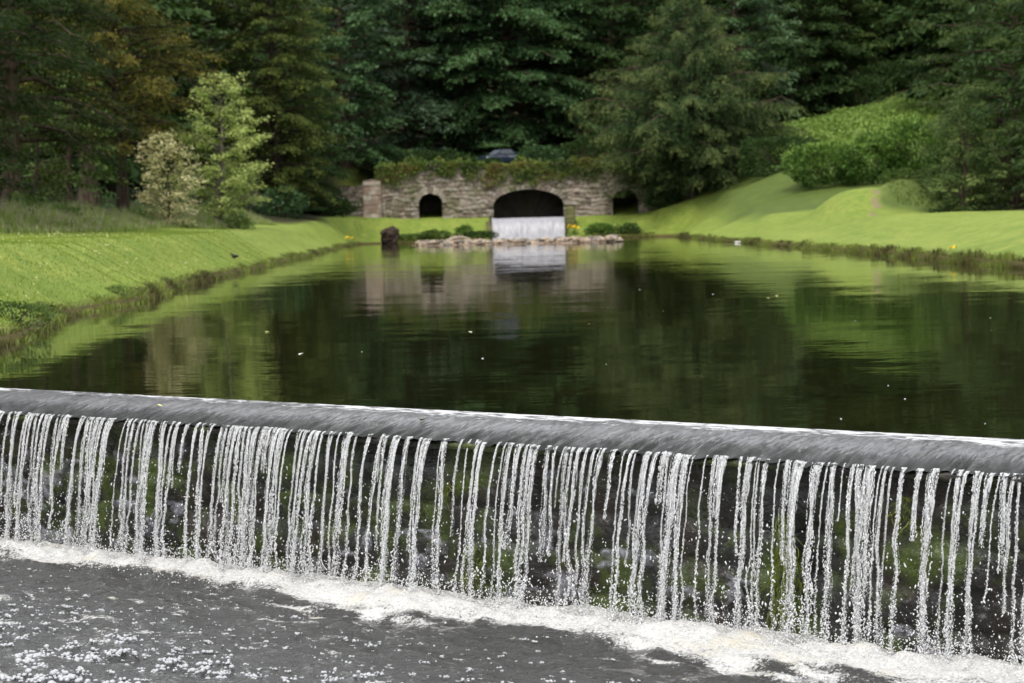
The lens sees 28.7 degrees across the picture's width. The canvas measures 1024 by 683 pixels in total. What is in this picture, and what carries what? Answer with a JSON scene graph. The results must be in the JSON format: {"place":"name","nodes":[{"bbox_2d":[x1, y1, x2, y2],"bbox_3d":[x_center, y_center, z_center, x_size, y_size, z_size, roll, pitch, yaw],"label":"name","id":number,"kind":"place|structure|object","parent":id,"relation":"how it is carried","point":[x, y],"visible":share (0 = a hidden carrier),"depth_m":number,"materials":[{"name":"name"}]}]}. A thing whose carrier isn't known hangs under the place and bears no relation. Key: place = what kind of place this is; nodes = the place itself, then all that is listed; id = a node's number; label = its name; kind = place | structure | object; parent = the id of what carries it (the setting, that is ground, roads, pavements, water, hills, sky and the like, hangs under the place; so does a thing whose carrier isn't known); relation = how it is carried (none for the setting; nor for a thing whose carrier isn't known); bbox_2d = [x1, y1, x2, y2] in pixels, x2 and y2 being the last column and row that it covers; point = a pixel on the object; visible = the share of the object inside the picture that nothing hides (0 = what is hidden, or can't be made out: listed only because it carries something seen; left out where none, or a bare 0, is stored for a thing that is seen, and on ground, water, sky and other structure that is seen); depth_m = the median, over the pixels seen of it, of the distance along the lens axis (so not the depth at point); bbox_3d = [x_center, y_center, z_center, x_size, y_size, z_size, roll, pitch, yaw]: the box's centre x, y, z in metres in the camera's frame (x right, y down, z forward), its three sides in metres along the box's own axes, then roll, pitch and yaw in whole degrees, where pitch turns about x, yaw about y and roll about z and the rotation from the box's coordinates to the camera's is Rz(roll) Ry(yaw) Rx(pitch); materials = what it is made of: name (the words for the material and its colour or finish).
{"place":"outdoors","nodes":[
{"label":"outdoors","id":0,"kind":"place"},
{"bbox_2d":[0,229,274,296],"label":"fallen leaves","id":1,"kind":"object","parent":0,"point":[105,244],"visible":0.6,"depth_m":60.76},
{"bbox_2d":[0,237,1023,439],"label":"pond water","id":2,"kind":"structure","parent":0,"point":[675,329],"depth_m":27.49,"materials":[{"name":"liquid"}]},
{"bbox_2d":[380,225,399,243],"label":"tree stump","id":3,"kind":"object","parent":2,"relation":"in","point":[390,235],"visible":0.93,"depth_m":169.74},
{"bbox_2d":[399,233,430,239],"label":"waterside bush","id":4,"kind":"object","parent":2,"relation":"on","point":[410,236],"visible":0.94,"depth_m":172.25,"materials":[{"name":"green plant"}]},
{"bbox_2d":[417,229,454,239],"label":"waterside bush","id":5,"kind":"object","parent":2,"relation":"on","point":[433,236],"visible":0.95,"depth_m":172.34,"materials":[{"name":"green plant"}]},
{"bbox_2d":[411,241,613,245],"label":"gravel shoal","id":6,"kind":"structure","parent":2,"relation":"on","point":[514,243],"depth_m":144.01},
{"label":"rock","id":7,"kind":"object","parent":6,"relation":"on","visible":0},
{"bbox_2d":[447,235,469,240],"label":"rock","id":8,"kind":"object","parent":7,"relation":"on","point":[458,237],"visible":0.78,"depth_m":149.83,"materials":[{"name":"stone"}]},
{"bbox_2d":[614,222,643,233],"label":"waterside bush","id":9,"kind":"object","parent":2,"relation":"on","point":[629,227],"visible":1,"depth_m":172.38,"materials":[{"name":"green plant"}]},
{"bbox_2d":[0,539,1023,682],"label":"pool water","id":10,"kind":"structure","parent":0,"point":[113,588],"depth_m":14.61,"materials":[{"name":"grey liquid"}]},
{"bbox_2d":[0,566,903,682],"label":"foam bubbles","id":11,"kind":"object","parent":10,"relation":"on","point":[68,676],"visible":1,"depth_m":14.10,"materials":[{"name":"grey"}]},
{"bbox_2d":[0,504,1023,682],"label":"splash foam","id":12,"kind":"object","parent":10,"relation":"on","point":[488,598],"visible":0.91,"depth_m":15.21,"materials":[{"name":"white"}]},
{"bbox_2d":[0,1,1023,343],"bbox_3d":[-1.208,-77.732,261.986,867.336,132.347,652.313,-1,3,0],"label":"lawn","id":13,"kind":"structure","parent":0,"point":[778,207],"depth_m":118.69,"materials":[{"name":"green plant"}]},
{"bbox_2d":[1,190,52,212],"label":"tall weed","id":14,"kind":"object","parent":13,"relation":"on","point":[26,200],"visible":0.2,"depth_m":77.59,"materials":[{"name":"green plant"}]},
{"bbox_2d":[0,300,63,327],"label":"bank weed","id":15,"kind":"object","parent":13,"relation":"on","point":[19,306],"visible":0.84,"depth_m":31.53,"materials":[{"name":"green plant"}]},
{"bbox_2d":[0,89,73,206],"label":"young fir","id":16,"kind":"object","parent":13,"relation":"on","point":[37,168],"visible":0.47,"depth_m":91.62,"materials":[{"name":"green plant"}]},
{"bbox_2d":[28,302,55,316],"bbox_3d":[-8.342,-0.541,35.042,0.702,0.331,0.600,0,4,18],"label":"bank weed","id":17,"kind":"object","parent":13,"relation":"on","point":[42,305],"visible":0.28,"depth_m":35.03,"materials":[{"name":"green plant"}]},
{"bbox_2d":[0,1,106,190],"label":"forest tree","id":18,"kind":"object","parent":13,"relation":"on","point":[75,167],"visible":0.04,"depth_m":127.75,"materials":[{"name":"green plant"}]},
{"bbox_2d":[0,0,109,203],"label":"yew tree","id":19,"kind":"object","parent":13,"relation":"on","point":[19,54],"visible":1,"depth_m":70.80,"materials":[{"name":"green plant"}]},
{"bbox_2d":[43,202,86,215],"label":"tall weed","id":20,"kind":"object","parent":13,"relation":"on","point":[66,208],"visible":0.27,"depth_m":82.70,"materials":[{"name":"green plant"}]},
{"bbox_2d":[0,17,135,185],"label":"forest tree","id":21,"kind":"object","parent":13,"relation":"on","point":[102,172],"visible":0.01,"depth_m":148.94,"materials":[{"name":"green plant"}]},
{"bbox_2d":[0,0,145,203],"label":"yew tree","id":22,"kind":"object","parent":13,"relation":"on","point":[12,77],"visible":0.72,"depth_m":83.47,"materials":[{"name":"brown plant"}]},
{"bbox_2d":[22,70,132,206],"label":"young fir","id":23,"kind":"object","parent":13,"relation":"on","point":[69,184],"visible":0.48,"depth_m":95.50,"materials":[{"name":"green plant"}]},
{"bbox_2d":[0,0,183,209],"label":"yew tree","id":24,"kind":"object","parent":13,"relation":"on","point":[87,196],"visible":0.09,"depth_m":109.31,"materials":[{"name":"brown plant"}]},
{"bbox_2d":[106,284,133,295],"bbox_3d":[-8.604,-1.084,43.497,0.698,0.318,0.627,-1,4,14],"label":"bank weed","id":25,"kind":"object","parent":13,"relation":"on","point":[117,291],"visible":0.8,"depth_m":43.47,"materials":[{"name":"green plant"}]},
{"bbox_2d":[17,0,227,211],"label":"larch tree","id":26,"kind":"object","parent":13,"relation":"on","point":[135,96],"visible":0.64,"depth_m":99.94,"materials":[{"name":"green plant"}]},
{"bbox_2d":[32,0,232,194],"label":"forest tree","id":27,"kind":"object","parent":13,"relation":"on","point":[172,8],"visible":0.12,"depth_m":156.07,"materials":[{"name":"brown plant"}]},
{"bbox_2d":[0,181,268,216],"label":"undergrowth","id":28,"kind":"object","parent":13,"relation":"on","point":[137,201],"visible":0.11,"depth_m":137.54,"materials":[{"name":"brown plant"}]},
{"bbox_2d":[117,208,153,222],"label":"tall weed","id":29,"kind":"object","parent":13,"relation":"on","point":[141,213],"visible":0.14,"depth_m":95.78,"materials":[{"name":"green plant"}]},
{"bbox_2d":[0,227,272,327],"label":"lawn grass","id":30,"kind":"structure","parent":13,"relation":"on","point":[102,235],"depth_m":53.90,"materials":[{"name":"plant"}]},
{"bbox_2d":[0,197,278,234],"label":"tall grass","id":31,"kind":"structure","parent":13,"relation":"on","point":[30,222],"depth_m":79.72,"materials":[{"name":"plant"}]},
{"bbox_2d":[127,129,208,225],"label":"cream shrub","id":32,"kind":"object","parent":13,"relation":"on","point":[168,197],"visible":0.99,"depth_m":96.51,"materials":[{"name":"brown plant"}]},
{"bbox_2d":[113,0,246,166],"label":"forest tree","id":33,"kind":"object","parent":13,"relation":"on","point":[209,35],"visible":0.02,"depth_m":194.25,"materials":[{"name":"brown plant"}]},
{"bbox_2d":[134,0,280,205],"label":"broadleaf tree","id":34,"kind":"object","parent":13,"relation":"on","point":[220,22],"visible":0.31,"depth_m":164.06,"materials":[{"name":"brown plant"}]},
{"bbox_2d":[162,70,273,220],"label":"pale tree","id":35,"kind":"object","parent":13,"relation":"on","point":[220,198],"visible":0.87,"depth_m":112.24,"materials":[{"name":"green plant"}]},
{"bbox_2d":[222,211,256,229],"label":"bush","id":36,"kind":"object","parent":13,"relation":"on","point":[238,221],"visible":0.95,"depth_m":107.55,"materials":[{"name":"green plant"}]},
{"bbox_2d":[184,0,326,146],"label":"forest tree","id":37,"kind":"object","parent":13,"relation":"on","point":[259,27],"visible":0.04,"depth_m":210.14,"materials":[{"name":"green plant"}]},
{"bbox_2d":[199,0,349,215],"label":"yew tree","id":38,"kind":"object","parent":13,"relation":"on","point":[277,175],"visible":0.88,"depth_m":162.47,"materials":[{"name":"green plant"}]},
{"bbox_2d":[254,184,310,218],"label":"shade shrub","id":39,"kind":"object","parent":13,"relation":"on","point":[275,201],"visible":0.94,"depth_m":159.15,"materials":[{"name":"green plant"}]},
{"bbox_2d":[239,0,363,216],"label":"yew tree","id":40,"kind":"object","parent":13,"relation":"on","point":[335,171],"visible":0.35,"depth_m":174.17,"materials":[{"name":"green plant"}]},
{"bbox_2d":[295,194,359,216],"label":"shade shrub","id":41,"kind":"object","parent":13,"relation":"on","point":[347,209],"visible":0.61,"depth_m":175.12,"materials":[{"name":"green plant"}]},
{"bbox_2d":[272,2,390,121],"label":"forest tree","id":42,"kind":"object","parent":13,"relation":"on","point":[350,38],"visible":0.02,"depth_m":229.32,"materials":[{"name":"green plant"}]},
{"bbox_2d":[283,0,406,168],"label":"broadleaf tree","id":43,"kind":"object","parent":13,"relation":"on","point":[360,85],"visible":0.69,"depth_m":188.16,"materials":[{"name":"green plant"}]},
{"bbox_2d":[333,0,438,83],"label":"forest tree","id":44,"kind":"object","parent":13,"relation":"on","point":[388,44],"visible":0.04,"depth_m":236.40,"materials":[{"name":"green plant"}]},
{"bbox_2d":[362,142,420,166],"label":"wood shrub","id":45,"kind":"object","parent":13,"relation":"on","point":[400,151],"visible":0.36,"depth_m":191.43,"materials":[{"name":"green plant"}]},
{"bbox_2d":[318,0,494,154],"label":"beech tree","id":46,"kind":"object","parent":13,"relation":"on","point":[403,108],"visible":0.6,"depth_m":199.01,"materials":[{"name":"green plant"}]},
{"bbox_2d":[403,148,474,163],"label":"wood shrub","id":47,"kind":"object","parent":13,"relation":"on","point":[431,153],"visible":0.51,"depth_m":190.31,"materials":[{"name":"green plant"}]},
{"bbox_2d":[414,0,498,70],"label":"forest tree","id":48,"kind":"object","parent":13,"relation":"on","point":[455,1],"visible":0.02,"depth_m":246.09,"materials":[{"name":"green plant"}]},
{"bbox_2d":[453,223,473,236],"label":"waterside bush","id":49,"kind":"object","parent":13,"relation":"on","point":[461,228],"visible":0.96,"depth_m":173.24,"materials":[{"name":"green plant"}]},
{"bbox_2d":[463,230,498,238],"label":"waterside bush","id":50,"kind":"object","parent":13,"relation":"on","point":[478,233],"visible":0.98,"depth_m":172.60,"materials":[{"name":"green plant"}]},
{"bbox_2d":[478,157,508,164],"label":"wood shrub","id":51,"kind":"object","parent":13,"relation":"on","point":[489,160],"visible":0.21,"depth_m":188.96,"materials":[{"name":"green plant"}]},
{"bbox_2d":[478,149,516,162],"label":"parked car","id":52,"kind":"object","parent":13,"relation":"on","point":[505,155],"visible":0.37,"depth_m":192.21,"materials":[{"name":"blue paint"}]},
{"bbox_2d":[336,160,681,221],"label":"stone bridge","id":53,"kind":"structure","parent":13,"relation":"on","point":[456,196],"depth_m":179.54,"materials":[{"name":"stone"}]},
{"bbox_2d":[374,150,663,191],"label":"wall creeper","id":54,"kind":"object","parent":53,"relation":"on","point":[467,164],"depth_m":179.13,"materials":[{"name":"green plant"}]},
{"bbox_2d":[0,231,1023,348],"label":"bank sedge","id":55,"kind":"object","parent":13,"relation":"on","point":[157,287],"visible":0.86,"depth_m":60.45,"materials":[{"name":"plant"}]},
{"bbox_2d":[0,414,1023,663],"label":"weir","id":56,"kind":"object","parent":13,"relation":"on","point":[994,624],"visible":0.48,"depth_m":15.61,"materials":[{"name":"stone"}]},
{"bbox_2d":[430,481,456,512],"bbox_3d":[-0.562,1.275,16.264,0.324,0.286,0.059,1,4,38],"label":"moss tuft","id":57,"kind":"object","parent":56,"relation":"attached to","point":[445,495],"visible":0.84,"depth_m":16.24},
{"bbox_2d":[457,545,489,597],"bbox_3d":[-0.322,1.857,16.119,0.401,0.428,0.059,1,4,38],"label":"moss tuft","id":58,"kind":"object","parent":56,"relation":"attached to","point":[476,576],"visible":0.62,"depth_m":16.09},
{"bbox_2d":[0,431,983,656],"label":"waterfall","id":59,"kind":"structure","parent":56,"relation":"attached to","point":[177,510],"depth_m":16.55,"materials":[{"name":"grey"}]},
{"bbox_2d":[0,410,1022,658],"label":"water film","id":60,"kind":"object","parent":56,"relation":"on","point":[664,460],"visible":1,"depth_m":15.28,"materials":[{"name":"white"}]},
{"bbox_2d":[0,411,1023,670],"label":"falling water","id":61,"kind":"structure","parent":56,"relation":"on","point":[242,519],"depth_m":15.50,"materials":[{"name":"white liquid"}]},
{"bbox_2d":[753,512,825,635],"bbox_3d":[2.002,1.673,14.267,0.666,0.900,0.059,1,4,38],"label":"trailing weed","id":62,"kind":"object","parent":56,"relation":"attached to","point":[779,596],"visible":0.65,"depth_m":14.30,"materials":[{"name":"plant"}]},
{"bbox_2d":[870,495,931,544],"bbox_3d":[2.679,1.232,13.697,0.529,0.356,0.060,1,4,39],"label":"moss tuft","id":63,"kind":"object","parent":56,"relation":"attached to","point":[903,511],"visible":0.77,"depth_m":13.68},
{"bbox_2d":[386,0,641,150],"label":"beech tree","id":64,"kind":"object","parent":13,"relation":"on","point":[511,96],"visible":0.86,"depth_m":199.07,"materials":[{"name":"green plant"}]},
{"bbox_2d":[512,144,569,163],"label":"wood shrub","id":65,"kind":"object","parent":13,"relation":"on","point":[534,150],"visible":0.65,"depth_m":190.53,"materials":[{"name":"green plant"}]},
{"bbox_2d":[112,2,979,192],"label":"undergrowth","id":66,"kind":"object","parent":13,"relation":"on","point":[478,154],"visible":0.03,"depth_m":208.40,"materials":[{"name":"green plant"}]},
{"bbox_2d":[564,201,576,236],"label":"stone post","id":67,"kind":"object","parent":13,"relation":"on","point":[570,213],"visible":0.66,"depth_m":175.04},
{"bbox_2d":[564,224,579,235],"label":"yellow iris","id":68,"kind":"object","parent":13,"relation":"on","point":[572,232],"visible":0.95,"depth_m":172.47,"materials":[{"name":"green plant"}]},
{"bbox_2d":[514,0,646,59],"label":"forest tree","id":69,"kind":"object","parent":13,"relation":"on","point":[549,23],"visible":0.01,"depth_m":251.05,"materials":[{"name":"green plant"}]},
{"bbox_2d":[554,133,616,158],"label":"wood shrub","id":70,"kind":"object","parent":13,"relation":"on","point":[570,146],"visible":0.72,"depth_m":191.58,"materials":[{"name":"green plant"}]},
{"bbox_2d":[582,222,617,234],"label":"waterside bush","id":71,"kind":"object","parent":13,"relation":"on","point":[602,228],"visible":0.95,"depth_m":172.47,"materials":[{"name":"green plant"}]},
{"bbox_2d":[524,0,701,140],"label":"beech tree","id":72,"kind":"object","parent":13,"relation":"on","point":[611,57],"visible":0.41,"depth_m":202.03,"materials":[{"name":"green plant"}]},
{"bbox_2d":[594,122,666,150],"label":"wood shrub","id":73,"kind":"object","parent":13,"relation":"on","point":[597,135],"visible":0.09,"depth_m":193.93,"materials":[{"name":"green plant"}]},
{"bbox_2d":[572,0,707,108],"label":"forest tree","id":74,"kind":"object","parent":13,"relation":"on","point":[648,31],"visible":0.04,"depth_m":217.47,"materials":[{"name":"green plant"}]},
{"bbox_2d":[558,0,740,84],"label":"forest tree","id":75,"kind":"object","parent":13,"relation":"on","point":[711,4],"depth_m":227.06,"materials":[{"name":"green plant"}]},
{"bbox_2d":[642,187,683,208],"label":"shade shrub","id":76,"kind":"object","parent":13,"relation":"on","point":[673,196],"visible":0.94,"depth_m":177.13,"materials":[{"name":"green plant"}]},
{"bbox_2d":[565,0,814,198],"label":"weeping yew","id":77,"kind":"object","parent":13,"relation":"on","point":[715,160],"visible":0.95,"depth_m":174.94,"materials":[{"name":"green plant"}]},
{"bbox_2d":[659,0,764,65],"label":"forest tree","id":78,"kind":"object","parent":13,"relation":"on","point":[722,6],"visible":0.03,"depth_m":239.13,"materials":[{"name":"green plant"}]},
{"bbox_2d":[661,0,807,154],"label":"broadleaf tree","id":79,"kind":"object","parent":13,"relation":"on","point":[733,22],"visible":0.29,"depth_m":184.22,"materials":[{"name":"green plant"}]},
{"bbox_2d":[734,134,821,177],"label":"clipped hedge","id":80,"kind":"object","parent":13,"relation":"on","point":[745,153],"visible":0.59,"depth_m":167.78,"materials":[{"name":"green plant"}]},
{"bbox_2d":[717,0,871,84],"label":"forest tree","id":81,"kind":"object","parent":13,"relation":"on","point":[750,23],"visible":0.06,"depth_m":230.48,"materials":[{"name":"green plant"}]},
{"bbox_2d":[739,0,876,113],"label":"tree","id":82,"kind":"object","parent":13,"relation":"on","point":[805,88],"visible":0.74,"depth_m":210.06,"materials":[{"name":"green plant"}]},
{"bbox_2d":[771,140,868,188],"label":"laurel bush","id":83,"kind":"object","parent":13,"relation":"on","point":[815,150],"visible":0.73,"depth_m":155.44,"materials":[{"name":"green plant"}]},
{"bbox_2d":[796,0,896,97],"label":"tree","id":84,"kind":"object","parent":13,"relation":"on","point":[860,43],"visible":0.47,"depth_m":215.22,"materials":[{"name":"green plant"}]},
{"bbox_2d":[752,88,941,162],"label":"hillside plants","id":85,"kind":"object","parent":13,"relation":"on","point":[861,116],"visible":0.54,"depth_m":186.75,"materials":[{"name":"green plant"}]},
{"bbox_2d":[793,0,901,54],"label":"forest tree","id":86,"kind":"object","parent":13,"relation":"on","point":[877,14],"visible":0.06,"depth_m":229.72,"materials":[{"name":"green plant"}]},
{"bbox_2d":[831,70,896,106],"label":"wood shrub","id":87,"kind":"object","parent":13,"relation":"on","point":[869,80],"visible":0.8,"depth_m":210.20,"materials":[{"name":"green plant"}]},
{"bbox_2d":[828,129,916,185],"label":"laurel bush","id":88,"kind":"object","parent":13,"relation":"on","point":[860,148],"visible":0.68,"depth_m":152.45,"materials":[{"name":"green plant"}]},
{"bbox_2d":[856,59,919,95],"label":"wood shrub","id":89,"kind":"object","parent":13,"relation":"on","point":[879,68],"visible":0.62,"depth_m":211.74,"materials":[{"name":"green plant"}]},
{"bbox_2d":[853,0,952,50],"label":"forest tree","id":90,"kind":"object","parent":13,"relation":"on","point":[878,37],"visible":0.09,"depth_m":228.08,"materials":[{"name":"green plant"}]},
{"bbox_2d":[875,167,933,183],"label":"mound plants","id":91,"kind":"object","parent":13,"relation":"on","point":[908,175],"visible":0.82,"depth_m":123.59,"materials":[{"name":"green plant"}]},
{"bbox_2d":[865,112,952,176],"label":"laurel bush","id":92,"kind":"object","parent":13,"relation":"on","point":[905,126],"visible":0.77,"depth_m":150.31,"materials":[{"name":"green plant"}]},
{"bbox_2d":[879,57,944,90],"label":"wood shrub","id":93,"kind":"object","parent":13,"relation":"on","point":[901,67],"visible":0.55,"depth_m":211.25,"materials":[{"name":"green plant"}]},
{"bbox_2d":[881,176,956,207],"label":"rough grass","id":94,"kind":"structure","parent":13,"relation":"on","point":[903,185],"depth_m":120.49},
{"bbox_2d":[857,0,981,59],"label":"forest tree","id":95,"kind":"object","parent":13,"relation":"on","point":[908,53],"visible":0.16,"depth_m":220.20,"materials":[{"name":"green plant"}]},
{"bbox_2d":[871,0,1010,103],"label":"forest tree","id":96,"kind":"object","parent":13,"relation":"on","point":[916,37],"visible":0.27,"depth_m":185.26,"materials":[{"name":"green plant"}]},
{"bbox_2d":[907,96,1015,212],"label":"yew tree","id":97,"kind":"object","parent":13,"relation":"on","point":[962,181],"visible":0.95,"depth_m":115.25,"materials":[{"name":"green plant"}]},
{"bbox_2d":[903,0,1023,207],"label":"yew tree","id":98,"kind":"object","parent":13,"relation":"on","point":[983,91],"visible":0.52,"depth_m":121.24,"materials":[{"name":"green plant"}]},
{"bbox_2d":[957,0,1022,110],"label":"forest tree","id":99,"kind":"object","parent":13,"relation":"on","point":[970,46],"visible":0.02,"depth_m":173.99,"materials":[{"name":"green plant"}]},
{"bbox_2d":[969,1,1023,205],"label":"yew tree","id":100,"kind":"object","parent":13,"relation":"on","point":[1016,102],"visible":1,"depth_m":106.73,"materials":[{"name":"green plant"}]},
{"bbox_2d":[973,9,1023,129],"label":"forest tree","id":101,"kind":"object","parent":13,"relation":"on","point":[998,72],"visible":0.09,"depth_m":150.81,"materials":[{"name":"green plant"}]},
{"bbox_2d":[0,388,1023,478],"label":"crest water","id":102,"kind":"structure","parent":0,"point":[916,452],"depth_m":15.79,"materials":[{"name":"liquid"}]},
{"bbox_2d":[492,217,564,239],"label":"cascade water","id":103,"kind":"structure","parent":0,"point":[530,228],"depth_m":175.56,"materials":[{"name":"liquid"}]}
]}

